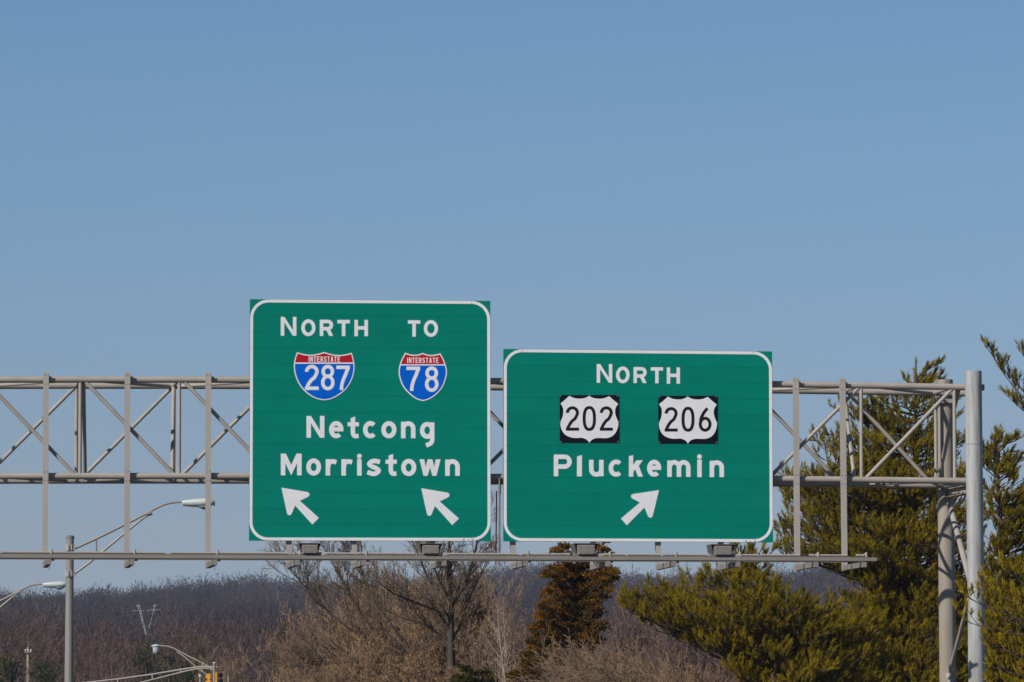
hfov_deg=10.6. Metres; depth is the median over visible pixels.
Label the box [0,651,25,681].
evergreen tree
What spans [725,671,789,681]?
bare shrub
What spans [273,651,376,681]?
bare shrub
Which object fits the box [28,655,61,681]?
evergreen tree
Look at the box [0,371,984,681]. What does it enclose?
sign gantry
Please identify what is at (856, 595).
pine tree
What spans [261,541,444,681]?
bare tree
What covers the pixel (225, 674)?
bare tree
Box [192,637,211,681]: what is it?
evergreen tree
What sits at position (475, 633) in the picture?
bare tree
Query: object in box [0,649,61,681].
bare tree
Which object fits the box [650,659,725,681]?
bare shrub
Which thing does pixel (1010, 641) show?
pine tree
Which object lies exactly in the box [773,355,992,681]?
pine tree
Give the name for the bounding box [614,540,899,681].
pine tree
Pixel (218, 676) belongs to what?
traffic light
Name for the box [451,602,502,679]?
sapling
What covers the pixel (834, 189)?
sky
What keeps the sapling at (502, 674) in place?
on the ground
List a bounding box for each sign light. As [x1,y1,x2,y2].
[297,543,326,565]
[417,543,448,565]
[570,543,605,565]
[706,544,741,566]
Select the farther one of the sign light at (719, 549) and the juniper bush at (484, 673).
the juniper bush at (484, 673)
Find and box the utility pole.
[25,641,31,681]
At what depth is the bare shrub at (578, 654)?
119.46 m
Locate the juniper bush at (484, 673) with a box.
[449,664,506,681]
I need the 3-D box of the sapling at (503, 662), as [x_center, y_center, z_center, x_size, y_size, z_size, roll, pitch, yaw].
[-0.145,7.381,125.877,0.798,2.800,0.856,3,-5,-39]
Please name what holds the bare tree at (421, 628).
on the ground
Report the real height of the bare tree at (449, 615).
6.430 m
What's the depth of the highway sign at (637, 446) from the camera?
105.25 m
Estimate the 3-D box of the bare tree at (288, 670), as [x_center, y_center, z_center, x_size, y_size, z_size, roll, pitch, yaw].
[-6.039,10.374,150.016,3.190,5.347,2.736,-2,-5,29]
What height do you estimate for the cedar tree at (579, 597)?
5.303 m
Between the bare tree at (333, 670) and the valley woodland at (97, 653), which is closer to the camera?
the bare tree at (333, 670)
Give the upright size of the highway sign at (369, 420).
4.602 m
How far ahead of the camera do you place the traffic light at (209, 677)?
309.38 m
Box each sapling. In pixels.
[373,640,447,681]
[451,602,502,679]
[480,584,524,681]
[483,604,515,681]
[491,579,514,681]
[492,607,527,680]
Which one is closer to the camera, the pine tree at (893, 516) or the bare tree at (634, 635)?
the pine tree at (893, 516)
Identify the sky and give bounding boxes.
[0,0,1023,599]
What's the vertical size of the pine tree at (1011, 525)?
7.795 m
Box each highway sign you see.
[249,299,490,540]
[503,349,772,541]
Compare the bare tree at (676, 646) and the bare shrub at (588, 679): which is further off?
the bare tree at (676, 646)
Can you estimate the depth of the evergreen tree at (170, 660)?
460.13 m
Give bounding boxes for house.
[241,661,271,681]
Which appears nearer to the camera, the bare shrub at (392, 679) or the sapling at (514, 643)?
the sapling at (514, 643)
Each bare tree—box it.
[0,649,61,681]
[64,659,120,681]
[189,628,269,681]
[237,623,325,681]
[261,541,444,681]
[261,571,366,681]
[281,546,448,681]
[299,635,402,681]
[303,562,421,681]
[322,607,439,681]
[355,492,504,680]
[385,564,497,680]
[416,550,536,680]
[583,564,693,673]
[635,562,735,681]
[689,568,768,681]
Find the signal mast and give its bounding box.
[89,644,217,681]
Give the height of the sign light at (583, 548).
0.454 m
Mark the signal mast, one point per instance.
(156, 650)
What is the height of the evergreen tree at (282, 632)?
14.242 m
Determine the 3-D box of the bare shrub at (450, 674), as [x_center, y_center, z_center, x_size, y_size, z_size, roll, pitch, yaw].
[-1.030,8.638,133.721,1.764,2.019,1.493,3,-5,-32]
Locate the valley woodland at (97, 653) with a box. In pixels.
[0,575,806,681]
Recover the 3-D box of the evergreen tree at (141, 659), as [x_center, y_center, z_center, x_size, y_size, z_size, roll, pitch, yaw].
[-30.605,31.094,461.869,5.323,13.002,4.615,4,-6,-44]
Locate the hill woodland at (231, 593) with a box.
[0,561,1021,676]
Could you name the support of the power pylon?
on the ground
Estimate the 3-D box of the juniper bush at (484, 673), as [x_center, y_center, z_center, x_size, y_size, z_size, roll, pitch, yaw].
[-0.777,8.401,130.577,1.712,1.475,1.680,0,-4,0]
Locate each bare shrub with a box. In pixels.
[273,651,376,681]
[366,649,444,681]
[429,655,495,681]
[480,623,664,681]
[517,627,674,681]
[539,632,619,681]
[567,633,679,681]
[576,634,707,681]
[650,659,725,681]
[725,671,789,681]
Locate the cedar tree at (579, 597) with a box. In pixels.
[504,542,620,681]
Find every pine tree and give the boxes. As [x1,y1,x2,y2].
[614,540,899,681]
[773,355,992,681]
[812,588,967,681]
[951,335,1023,681]
[960,423,1023,681]
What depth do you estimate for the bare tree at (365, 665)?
139.57 m
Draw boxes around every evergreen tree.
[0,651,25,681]
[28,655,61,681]
[121,634,163,681]
[155,648,178,681]
[176,653,209,681]
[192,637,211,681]
[273,619,291,679]
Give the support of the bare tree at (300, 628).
on the ground
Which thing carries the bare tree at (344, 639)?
on the ground
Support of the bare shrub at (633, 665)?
on the ground
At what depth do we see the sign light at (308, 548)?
102.37 m
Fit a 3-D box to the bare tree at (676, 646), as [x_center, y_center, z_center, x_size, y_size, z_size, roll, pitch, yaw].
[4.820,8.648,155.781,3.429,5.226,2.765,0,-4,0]
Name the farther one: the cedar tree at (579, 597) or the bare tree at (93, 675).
the bare tree at (93, 675)
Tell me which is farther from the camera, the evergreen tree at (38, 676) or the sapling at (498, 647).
the evergreen tree at (38, 676)
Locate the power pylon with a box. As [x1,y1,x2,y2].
[137,605,155,634]
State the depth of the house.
760.74 m
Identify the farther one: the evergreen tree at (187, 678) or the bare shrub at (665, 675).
the evergreen tree at (187, 678)
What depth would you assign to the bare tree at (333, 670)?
140.50 m
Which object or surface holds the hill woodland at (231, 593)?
on the ground
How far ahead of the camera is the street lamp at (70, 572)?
144.84 m
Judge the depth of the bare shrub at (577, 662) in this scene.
120.85 m
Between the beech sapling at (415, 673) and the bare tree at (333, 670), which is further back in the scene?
the bare tree at (333, 670)
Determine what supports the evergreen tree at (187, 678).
on the ground
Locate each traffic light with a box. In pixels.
[205,674,212,681]
[215,672,222,681]
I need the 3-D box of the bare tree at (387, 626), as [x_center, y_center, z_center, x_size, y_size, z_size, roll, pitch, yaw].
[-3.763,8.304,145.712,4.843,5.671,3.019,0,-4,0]
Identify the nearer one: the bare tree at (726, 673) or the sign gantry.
the sign gantry
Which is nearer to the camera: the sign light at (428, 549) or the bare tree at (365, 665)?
the sign light at (428, 549)
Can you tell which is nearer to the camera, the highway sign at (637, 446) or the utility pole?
the highway sign at (637, 446)
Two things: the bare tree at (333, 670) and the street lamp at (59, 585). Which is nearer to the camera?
the bare tree at (333, 670)
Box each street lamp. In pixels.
[0,581,65,607]
[64,498,214,681]
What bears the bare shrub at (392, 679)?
on the ground

